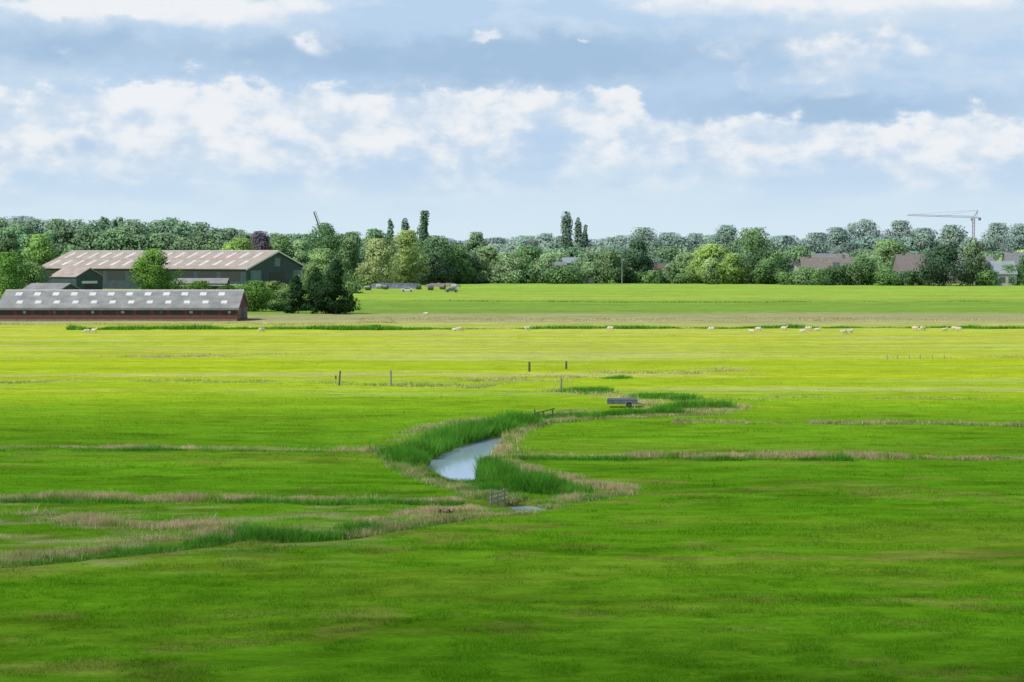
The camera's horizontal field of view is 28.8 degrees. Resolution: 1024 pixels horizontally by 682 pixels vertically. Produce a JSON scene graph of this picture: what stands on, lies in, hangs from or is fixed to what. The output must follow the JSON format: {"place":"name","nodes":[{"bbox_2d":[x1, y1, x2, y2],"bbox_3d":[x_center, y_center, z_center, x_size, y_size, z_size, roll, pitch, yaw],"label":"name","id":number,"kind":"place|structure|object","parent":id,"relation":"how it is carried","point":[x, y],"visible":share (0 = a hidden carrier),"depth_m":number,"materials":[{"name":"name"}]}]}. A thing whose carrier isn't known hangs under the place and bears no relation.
{"place":"outdoors","nodes":[
{"label":"outdoors","id":0,"kind":"place"},
{"bbox_2d":[0,503,255,532],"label":"dry grass","id":1,"kind":"structure","parent":0,"point":[211,523],"depth_m":88.83,"materials":[{"name":"plant"}]},
{"bbox_2d":[0,488,472,505],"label":"dry grass","id":2,"kind":"structure","parent":0,"point":[195,497],"depth_m":97.56,"materials":[{"name":"plant"}]},
{"bbox_2d":[0,377,500,388],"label":"dry grass","id":3,"kind":"structure","parent":0,"point":[422,384],"depth_m":186.87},
{"bbox_2d":[344,503,494,521],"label":"dry grass","id":4,"kind":"structure","parent":0,"point":[428,509],"depth_m":92.83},
{"bbox_2d":[378,408,595,442],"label":"dry grass","id":5,"kind":"structure","parent":0,"point":[414,429],"depth_m":139.69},
{"bbox_2d":[428,438,546,510],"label":"water","id":6,"kind":"structure","parent":0,"point":[457,462],"depth_m":118.05,"materials":[{"name":"blue liquid"}]},
{"bbox_2d":[0,280,1023,681],"bbox_3d":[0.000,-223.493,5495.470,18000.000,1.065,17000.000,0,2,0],"label":"ground","id":7,"kind":"structure","parent":0,"point":[988,306],"depth_m":111.36,"materials":[{"name":"plant"}]},
{"bbox_2d":[0,238,22,277],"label":"broadleaf tree","id":8,"kind":"object","parent":7,"relation":"on","point":[8,245],"visible":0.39,"depth_m":796.98,"materials":[{"name":"green plant"}]},
{"bbox_2d":[0,252,30,298],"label":"broadleaf tree","id":9,"kind":"object","parent":7,"relation":"on","point":[8,268],"visible":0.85,"depth_m":467.99,"materials":[{"name":"green plant"}]},
{"bbox_2d":[16,262,51,288],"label":"tree","id":10,"kind":"object","parent":7,"relation":"on","point":[34,274],"visible":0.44,"depth_m":517.81,"materials":[{"name":"green plant"}]},
{"bbox_2d":[22,233,59,282],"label":"broadleaf tree","id":11,"kind":"object","parent":7,"relation":"on","point":[43,253],"visible":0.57,"depth_m":757.03,"materials":[{"name":"green plant"}]},
{"bbox_2d":[21,283,80,289],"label":"farm shed","id":12,"kind":"structure","parent":7,"relation":"on","point":[50,286],"depth_m":432.25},
{"bbox_2d":[49,268,103,289],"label":"farm shed","id":13,"kind":"structure","parent":7,"relation":"on","point":[86,278],"depth_m":642.34,"materials":[{"name":"green paint"}]},
{"bbox_2d":[0,525,239,544],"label":"dry grass","id":14,"kind":"structure","parent":7,"relation":"on","point":[142,536],"depth_m":84.31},
{"bbox_2d":[0,290,248,320],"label":"cattle barn","id":15,"kind":"structure","parent":7,"relation":"on","point":[124,305],"depth_m":365.62,"materials":[{"name":"metal"}]},
{"bbox_2d":[0,527,248,568],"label":"dry grass","id":16,"kind":"structure","parent":7,"relation":"on","point":[51,554],"depth_m":80.28,"materials":[{"name":"plant"}]},
{"bbox_2d":[2,531,247,566],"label":"reeds","id":17,"kind":"object","parent":7,"relation":"on","point":[201,541],"visible":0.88,"depth_m":80.16,"materials":[{"name":"green plant"}]},
{"bbox_2d":[128,248,186,289],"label":"broadleaf tree","id":18,"kind":"object","parent":7,"relation":"on","point":[149,262],"visible":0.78,"depth_m":478.13,"materials":[{"name":"green plant"}]},
{"bbox_2d":[39,250,306,288],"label":"dairy barn","id":19,"kind":"structure","parent":7,"relation":"on","point":[112,267],"depth_m":712.06,"materials":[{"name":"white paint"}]},
{"bbox_2d":[2,352,347,359],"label":"dry grass","id":20,"kind":"structure","parent":7,"relation":"on","point":[170,356],"depth_m":237.82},
{"bbox_2d":[0,216,363,272],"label":"wood","id":21,"kind":"object","parent":7,"relation":"on","point":[104,233],"visible":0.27,"depth_m":1039.13,"materials":[{"name":"green plant"}]},
{"bbox_2d":[0,445,369,454],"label":"reeds","id":22,"kind":"object","parent":7,"relation":"on","point":[132,448],"visible":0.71,"depth_m":121.61,"materials":[{"name":"green plant"}]},
{"bbox_2d":[1,442,395,452],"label":"dry grass","id":23,"kind":"structure","parent":7,"relation":"on","point":[360,448],"depth_m":122.76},
{"bbox_2d":[0,320,397,325],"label":"dry grass","id":24,"kind":"structure","parent":7,"relation":"on","point":[266,323],"depth_m":349.48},
{"bbox_2d":[173,278,230,289],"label":"farm shed","id":25,"kind":"structure","parent":7,"relation":"on","point":[216,282],"depth_m":600.75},
{"bbox_2d":[66,323,381,329],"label":"reeds","id":26,"kind":"object","parent":7,"relation":"on","point":[211,327],"visible":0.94,"depth_m":323.40,"materials":[{"name":"green plant"}]},
{"bbox_2d":[0,495,467,506],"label":"reeds","id":27,"kind":"object","parent":7,"relation":"on","point":[322,501],"visible":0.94,"depth_m":96.39,"materials":[{"name":"green plant"}]},
{"bbox_2d":[221,237,254,249],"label":"broadleaf tree","id":28,"kind":"object","parent":7,"relation":"on","point":[236,244],"visible":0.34,"depth_m":816.79,"materials":[{"name":"green plant"}]},
{"bbox_2d":[237,280,275,311],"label":"broadleaf tree","id":29,"kind":"object","parent":7,"relation":"on","point":[263,294],"visible":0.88,"depth_m":427.95,"materials":[{"name":"green plant"}]},
{"bbox_2d":[250,231,271,249],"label":"broadleaf tree","id":30,"kind":"object","parent":7,"relation":"on","point":[261,238],"visible":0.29,"depth_m":846.95,"materials":[{"name":"purple plant"}]},
{"bbox_2d":[169,280,364,292],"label":"hedge","id":31,"kind":"object","parent":7,"relation":"on","point":[351,285],"visible":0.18,"depth_m":632.17,"materials":[{"name":"green plant"}]},
{"bbox_2d":[218,518,316,542],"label":"reeds","id":32,"kind":"object","parent":7,"relation":"on","point":[264,533],"visible":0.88,"depth_m":83.71,"materials":[{"name":"green plant"}]},
{"bbox_2d":[283,275,306,312],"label":"conifer tree","id":33,"kind":"object","parent":7,"relation":"on","point":[296,293],"visible":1,"depth_m":414.46,"materials":[{"name":"green plant"}]},
{"bbox_2d":[284,238,314,264],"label":"broadleaf tree","id":34,"kind":"object","parent":7,"relation":"on","point":[298,250],"visible":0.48,"depth_m":857.25,"materials":[{"name":"green plant"}]},
{"bbox_2d":[300,266,326,313],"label":"conifer tree","id":35,"kind":"object","parent":7,"relation":"on","point":[315,276],"visible":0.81,"depth_m":410.99,"materials":[{"name":"green plant"}]},
{"bbox_2d":[298,248,351,291],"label":"broadleaf tree","id":36,"kind":"object","parent":7,"relation":"on","point":[324,255],"visible":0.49,"depth_m":637.44,"materials":[{"name":"green plant"}]},
{"bbox_2d":[301,222,351,272],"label":"broadleaf tree","id":37,"kind":"object","parent":7,"relation":"on","point":[328,238],"visible":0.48,"depth_m":796.37,"materials":[{"name":"green plant"}]},
{"bbox_2d":[313,275,341,313],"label":"conifer tree","id":38,"kind":"object","parent":7,"relation":"on","point":[323,284],"visible":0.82,"depth_m":409.25,"materials":[{"name":"green plant"}]},
{"bbox_2d":[310,259,349,313],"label":"conifer tree","id":39,"kind":"object","parent":7,"relation":"on","point":[334,273],"visible":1,"depth_m":406.86,"materials":[{"name":"green plant"}]},
{"bbox_2d":[336,231,364,280],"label":"broadleaf tree","id":40,"kind":"object","parent":7,"relation":"on","point":[353,245],"visible":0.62,"depth_m":826.46,"materials":[{"name":"green plant"}]},
{"bbox_2d":[281,516,429,542],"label":"reeds","id":41,"kind":"object","parent":7,"relation":"on","point":[321,535],"visible":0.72,"depth_m":85.12,"materials":[{"name":"green plant"}]},
{"bbox_2d":[358,228,387,266],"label":"broadleaf tree","id":42,"kind":"object","parent":7,"relation":"on","point":[372,233],"visible":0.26,"depth_m":996.57,"materials":[{"name":"green plant"}]},
{"bbox_2d":[350,238,405,285],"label":"willow tree","id":43,"kind":"object","parent":7,"relation":"on","point":[378,256],"visible":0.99,"depth_m":776.65,"materials":[{"name":"green plant"}]},
{"bbox_2d":[368,441,435,466],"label":"reeds","id":44,"kind":"object","parent":7,"relation":"on","point":[406,454],"visible":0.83,"depth_m":115.08,"materials":[{"name":"green plant"}]},
{"bbox_2d":[389,229,430,282],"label":"willow tree","id":45,"kind":"object","parent":7,"relation":"on","point":[405,237],"visible":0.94,"depth_m":797.57,"materials":[{"name":"green plant"}]},
{"bbox_2d":[416,210,429,251],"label":"poplar tree","id":46,"kind":"object","parent":7,"relation":"on","point":[422,229],"visible":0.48,"depth_m":997.27,"materials":[{"name":"green plant"}]},
{"bbox_2d":[315,508,544,539],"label":"dry grass","id":47,"kind":"structure","parent":7,"relation":"on","point":[433,517],"depth_m":89.71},
{"bbox_2d":[414,253,454,284],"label":"broadleaf tree","id":48,"kind":"object","parent":7,"relation":"on","point":[439,272],"visible":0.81,"depth_m":816.94,"materials":[{"name":"green plant"}]},
{"bbox_2d":[405,461,468,483],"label":"reeds","id":49,"kind":"object","parent":7,"relation":"on","point":[436,475],"visible":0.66,"depth_m":107.89,"materials":[{"name":"green plant"}]},
{"bbox_2d":[414,235,462,282],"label":"broadleaf tree","id":50,"kind":"object","parent":7,"relation":"on","point":[433,243],"visible":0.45,"depth_m":836.73,"materials":[{"name":"green plant"}]},
{"bbox_2d":[368,446,529,502],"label":"dry grass","id":51,"kind":"structure","parent":7,"relation":"on","point":[465,488],"depth_m":102.89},
{"bbox_2d":[442,244,477,283],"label":"broadleaf tree","id":52,"kind":"object","parent":7,"relation":"on","point":[464,275],"visible":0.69,"depth_m":846.51,"materials":[{"name":"green plant"}]},
{"bbox_2d":[388,407,552,457],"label":"reeds","id":53,"kind":"object","parent":7,"relation":"on","point":[440,441],"visible":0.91,"depth_m":129.81,"materials":[{"name":"green plant"}]},
{"bbox_2d":[464,231,486,263],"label":"broadleaf tree","id":54,"kind":"object","parent":7,"relation":"on","point":[475,241],"visible":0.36,"depth_m":977.59,"materials":[{"name":"green plant"}]},
{"bbox_2d":[473,246,501,272],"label":"broadleaf tree","id":55,"kind":"object","parent":7,"relation":"on","point":[489,254],"visible":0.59,"depth_m":866.70,"materials":[{"name":"green plant"}]},
{"bbox_2d":[460,475,538,500],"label":"reeds","id":56,"kind":"object","parent":7,"relation":"on","point":[487,483],"visible":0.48,"depth_m":101.53,"materials":[{"name":"green plant"}]},
{"bbox_2d":[491,253,523,282],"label":"willow tree","id":57,"kind":"object","parent":7,"relation":"on","point":[507,262],"visible":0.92,"depth_m":856.49,"materials":[{"name":"green plant"}]},
{"bbox_2d":[515,246,542,273],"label":"broadleaf tree","id":58,"kind":"object","parent":7,"relation":"on","point":[527,254],"visible":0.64,"depth_m":865.32,"materials":[{"name":"green plant"}]},
{"bbox_2d":[472,451,598,495],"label":"reeds","id":59,"kind":"object","parent":7,"relation":"on","point":[531,482],"visible":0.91,"depth_m":102.28,"materials":[{"name":"green plant"}]},
{"bbox_2d":[545,266,586,283],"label":"shrub","id":60,"kind":"object","parent":7,"relation":"on","point":[575,277],"visible":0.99,"depth_m":842.55,"materials":[{"name":"green plant"}]},
{"bbox_2d":[558,211,573,252],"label":"poplar tree","id":61,"kind":"object","parent":7,"relation":"on","point":[566,239],"visible":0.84,"depth_m":1096.34,"materials":[{"name":"green plant"}]},
{"bbox_2d":[485,418,660,490],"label":"dry grass","id":62,"kind":"structure","parent":7,"relation":"on","point":[506,442],"depth_m":111.24,"materials":[{"name":"plant"}]},
{"bbox_2d":[543,385,614,394],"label":"reeds","id":63,"kind":"object","parent":7,"relation":"on","point":[599,389],"visible":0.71,"depth_m":173.97,"materials":[{"name":"green plant"}]},
{"bbox_2d":[529,489,647,507],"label":"dry grass","id":64,"kind":"structure","parent":7,"relation":"on","point":[581,497],"depth_m":97.77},
{"bbox_2d":[578,262,608,283],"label":"shrub","id":65,"kind":"object","parent":7,"relation":"on","point":[590,268],"visible":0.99,"depth_m":846.35,"materials":[{"name":"green plant"}]},
{"bbox_2d":[522,406,674,420],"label":"reeds","id":66,"kind":"object","parent":7,"relation":"on","point":[616,412],"visible":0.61,"depth_m":149.46,"materials":[{"name":"green plant"}]},
{"bbox_2d":[593,249,628,283],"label":"willow tree","id":67,"kind":"object","parent":7,"relation":"on","point":[614,267],"visible":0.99,"depth_m":847.13,"materials":[{"name":"green plant"}]},
{"bbox_2d":[353,265,890,283],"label":"hedge","id":68,"kind":"object","parent":7,"relation":"on","point":[485,277],"visible":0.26,"depth_m":854.69,"materials":[{"name":"green plant"}]},
{"bbox_2d":[620,239,657,283],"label":"broadleaf tree","id":69,"kind":"object","parent":7,"relation":"on","point":[634,254],"visible":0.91,"depth_m":855.79,"materials":[{"name":"green plant"}]},
{"bbox_2d":[623,227,662,252],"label":"broadleaf tree","id":70,"kind":"object","parent":7,"relation":"on","point":[645,236],"visible":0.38,"depth_m":1394.37,"materials":[{"name":"green plant"}]},
{"bbox_2d":[621,391,703,400],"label":"reeds","id":71,"kind":"object","parent":7,"relation":"on","point":[669,395],"visible":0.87,"depth_m":167.18,"materials":[{"name":"green plant"}]},
{"bbox_2d":[358,300,988,302],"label":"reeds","id":72,"kind":"object","parent":7,"relation":"on","point":[679,301],"visible":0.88,"depth_m":514.99,"materials":[{"name":"green plant"}]},
{"bbox_2d":[506,452,858,461],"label":"reeds","id":73,"kind":"object","parent":7,"relation":"on","point":[730,458],"visible":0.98,"depth_m":117.21,"materials":[{"name":"green plant"}]},
{"bbox_2d":[352,315,1023,323],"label":"dry grass","id":74,"kind":"structure","parent":7,"relation":"on","point":[745,317],"depth_m":374.41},
{"bbox_2d":[360,234,1016,264],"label":"wood","id":75,"kind":"object","parent":7,"relation":"on","point":[869,241],"visible":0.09,"depth_m":1441.70,"materials":[{"name":"green plant"}]},
{"bbox_2d":[644,397,748,413],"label":"reeds","id":76,"kind":"object","parent":7,"relation":"on","point":[679,406],"visible":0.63,"depth_m":155.13,"materials":[{"name":"green plant"}]},
{"bbox_2d":[373,324,1023,329],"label":"reeds","id":77,"kind":"object","parent":7,"relation":"on","point":[388,327],"visible":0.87,"depth_m":327.34,"materials":[{"name":"green plant"}]},
{"bbox_2d":[685,243,730,283],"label":"willow tree","id":78,"kind":"object","parent":7,"relation":"on","point":[705,252],"visible":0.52,"depth_m":846.56,"materials":[{"name":"green plant"}]},
{"bbox_2d":[700,257,721,283],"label":"willow tree","id":79,"kind":"object","parent":7,"relation":"on","point":[709,266],"visible":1,"depth_m":827.89,"materials":[{"name":"green plant"}]},
{"bbox_2d":[409,246,1023,279],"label":"wood","id":80,"kind":"object","parent":7,"relation":"on","point":[668,254],"visible":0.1,"depth_m":1039.74,"materials":[{"name":"green plant"}]},
{"bbox_2d":[706,225,741,252],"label":"broadleaf tree","id":81,"kind":"object","parent":7,"relation":"on","point":[725,235],"visible":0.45,"depth_m":1343.09,"materials":[{"name":"green plant"}]},
{"bbox_2d":[718,253,747,283],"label":"broadleaf tree","id":82,"kind":"object","parent":7,"relation":"on","point":[731,262],"visible":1,"depth_m":836.82,"materials":[{"name":"green plant"}]},
{"bbox_2d":[722,227,784,283],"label":"broadleaf tree","id":83,"kind":"object","parent":7,"relation":"on","point":[752,244],"visible":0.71,"depth_m":844.66,"materials":[{"name":"green plant"}]},
{"bbox_2d":[508,447,1023,460],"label":"dry grass","id":84,"kind":"structure","parent":7,"relation":"on","point":[802,454],"depth_m":118.66,"materials":[{"name":"plant"}]},
{"bbox_2d":[750,258,785,283],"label":"broadleaf tree","id":85,"kind":"object","parent":7,"relation":"on","point":[765,270],"visible":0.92,"depth_m":832.18,"materials":[{"name":"green plant"}]},
{"bbox_2d":[785,266,815,284],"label":"shrub","id":86,"kind":"object","parent":7,"relation":"on","point":[801,274],"visible":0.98,"depth_m":811.72,"materials":[{"name":"green plant"}]},
{"bbox_2d":[638,394,1006,403],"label":"dry grass","id":87,"kind":"structure","parent":7,"relation":"on","point":[761,399],"depth_m":166.82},
{"bbox_2d":[799,255,854,283],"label":"farmhouse","id":88,"kind":"object","parent":7,"relation":"on","point":[818,262],"visible":0.27,"depth_m":853.61,"materials":[{"name":"brown brick"}]},
{"bbox_2d":[816,265,848,284],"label":"shrub","id":89,"kind":"object","parent":7,"relation":"on","point":[833,275],"visible":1,"depth_m":802.75,"materials":[{"name":"green plant"}]},
{"bbox_2d":[823,226,856,255],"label":"broadleaf tree","id":90,"kind":"object","parent":7,"relation":"on","point":[838,238],"visible":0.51,"depth_m":1392.45,"materials":[{"name":"green plant"}]},
{"bbox_2d":[842,258,880,284],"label":"broadleaf tree","id":91,"kind":"object","parent":7,"relation":"on","point":[866,267],"visible":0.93,"depth_m":807.17,"materials":[{"name":"green plant"}]},
{"bbox_2d":[844,219,882,249],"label":"broadleaf tree","id":92,"kind":"object","parent":7,"relation":"on","point":[868,225],"visible":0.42,"depth_m":1495.17,"materials":[{"name":"green plant"}]},
{"bbox_2d":[859,239,907,268],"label":"broadleaf tree","id":93,"kind":"object","parent":7,"relation":"on","point":[893,248],"visible":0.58,"depth_m":897.53,"materials":[{"name":"green plant"}]},
{"bbox_2d":[872,268,903,285],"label":"shrub","id":94,"kind":"object","parent":7,"relation":"on","point":[887,277],"visible":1,"depth_m":796.60,"materials":[{"name":"green plant"}]},
{"bbox_2d":[878,220,915,244],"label":"broadleaf tree","id":95,"kind":"object","parent":7,"relation":"on","point":[900,229],"visible":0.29,"depth_m":1493.90,"materials":[{"name":"green plant"}]},
{"bbox_2d":[891,252,930,274],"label":"farmhouse","id":96,"kind":"object","parent":7,"relation":"on","point":[902,262],"visible":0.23,"depth_m":842.47,"materials":[{"name":"brown brick"}]},
{"bbox_2d":[904,227,939,253],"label":"broadleaf tree","id":97,"kind":"object","parent":7,"relation":"on","point":[925,237],"visible":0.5,"depth_m":1442.24,"materials":[{"name":"green plant"}]},
{"bbox_2d":[913,244,975,285],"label":"broadleaf tree","id":98,"kind":"object","parent":7,"relation":"on","point":[945,257],"visible":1,"depth_m":786.26,"materials":[{"name":"green plant"}]},
{"bbox_2d":[931,224,967,253],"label":"broadleaf tree","id":99,"kind":"object","parent":7,"relation":"on","point":[952,236],"visible":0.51,"depth_m":1441.71,"materials":[{"name":"green plant"}]},
{"bbox_2d":[957,241,992,284],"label":"broadleaf tree","id":100,"kind":"object","parent":7,"relation":"on","point":[972,249],"visible":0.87,"depth_m":797.54,"materials":[{"name":"green plant"}]},
{"bbox_2d":[973,270,999,285],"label":"shrub","id":101,"kind":"object","parent":7,"relation":"on","point":[983,279],"visible":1,"depth_m":793.01,"materials":[{"name":"green plant"}]},
{"bbox_2d":[979,222,1011,253],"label":"broadleaf tree","id":102,"kind":"object","parent":7,"relation":"on","point":[996,234],"visible":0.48,"depth_m":1442.39,"materials":[{"name":"green plant"}]},
{"bbox_2d":[974,261,1017,285],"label":"farmhouse","id":103,"kind":"object","parent":7,"relation":"on","point":[1003,278],"visible":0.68,"depth_m":799.81,"materials":[{"name":"white brick"}]},
{"bbox_2d":[996,223,1023,251],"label":"broadleaf tree","id":104,"kind":"object","parent":7,"relation":"on","point":[1017,234],"visible":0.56,"depth_m":1395.11,"materials":[{"name":"green plant"}]},
{"bbox_2d":[0,0,1023,241],"label":"sky","id":105,"kind":"structure","parent":0,"point":[493,118],"materials":[{"name":"blue"}]},
{"bbox_2d":[447,365,768,385],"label":"dry grass","id":106,"kind":"structure","parent":0,"point":[511,378],"depth_m":200.52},
{"bbox_2d":[542,408,729,423],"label":"dry grass","id":107,"kind":"structure","parent":0,"point":[561,419],"depth_m":148.41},
{"bbox_2d":[531,387,755,412],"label":"dry grass","id":108,"kind":"structure","parent":0,"point":[648,402],"depth_m":160.98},
{"bbox_2d":[662,416,1023,426],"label":"dry grass","id":109,"kind":"structure","parent":0,"point":[882,422],"depth_m":142.82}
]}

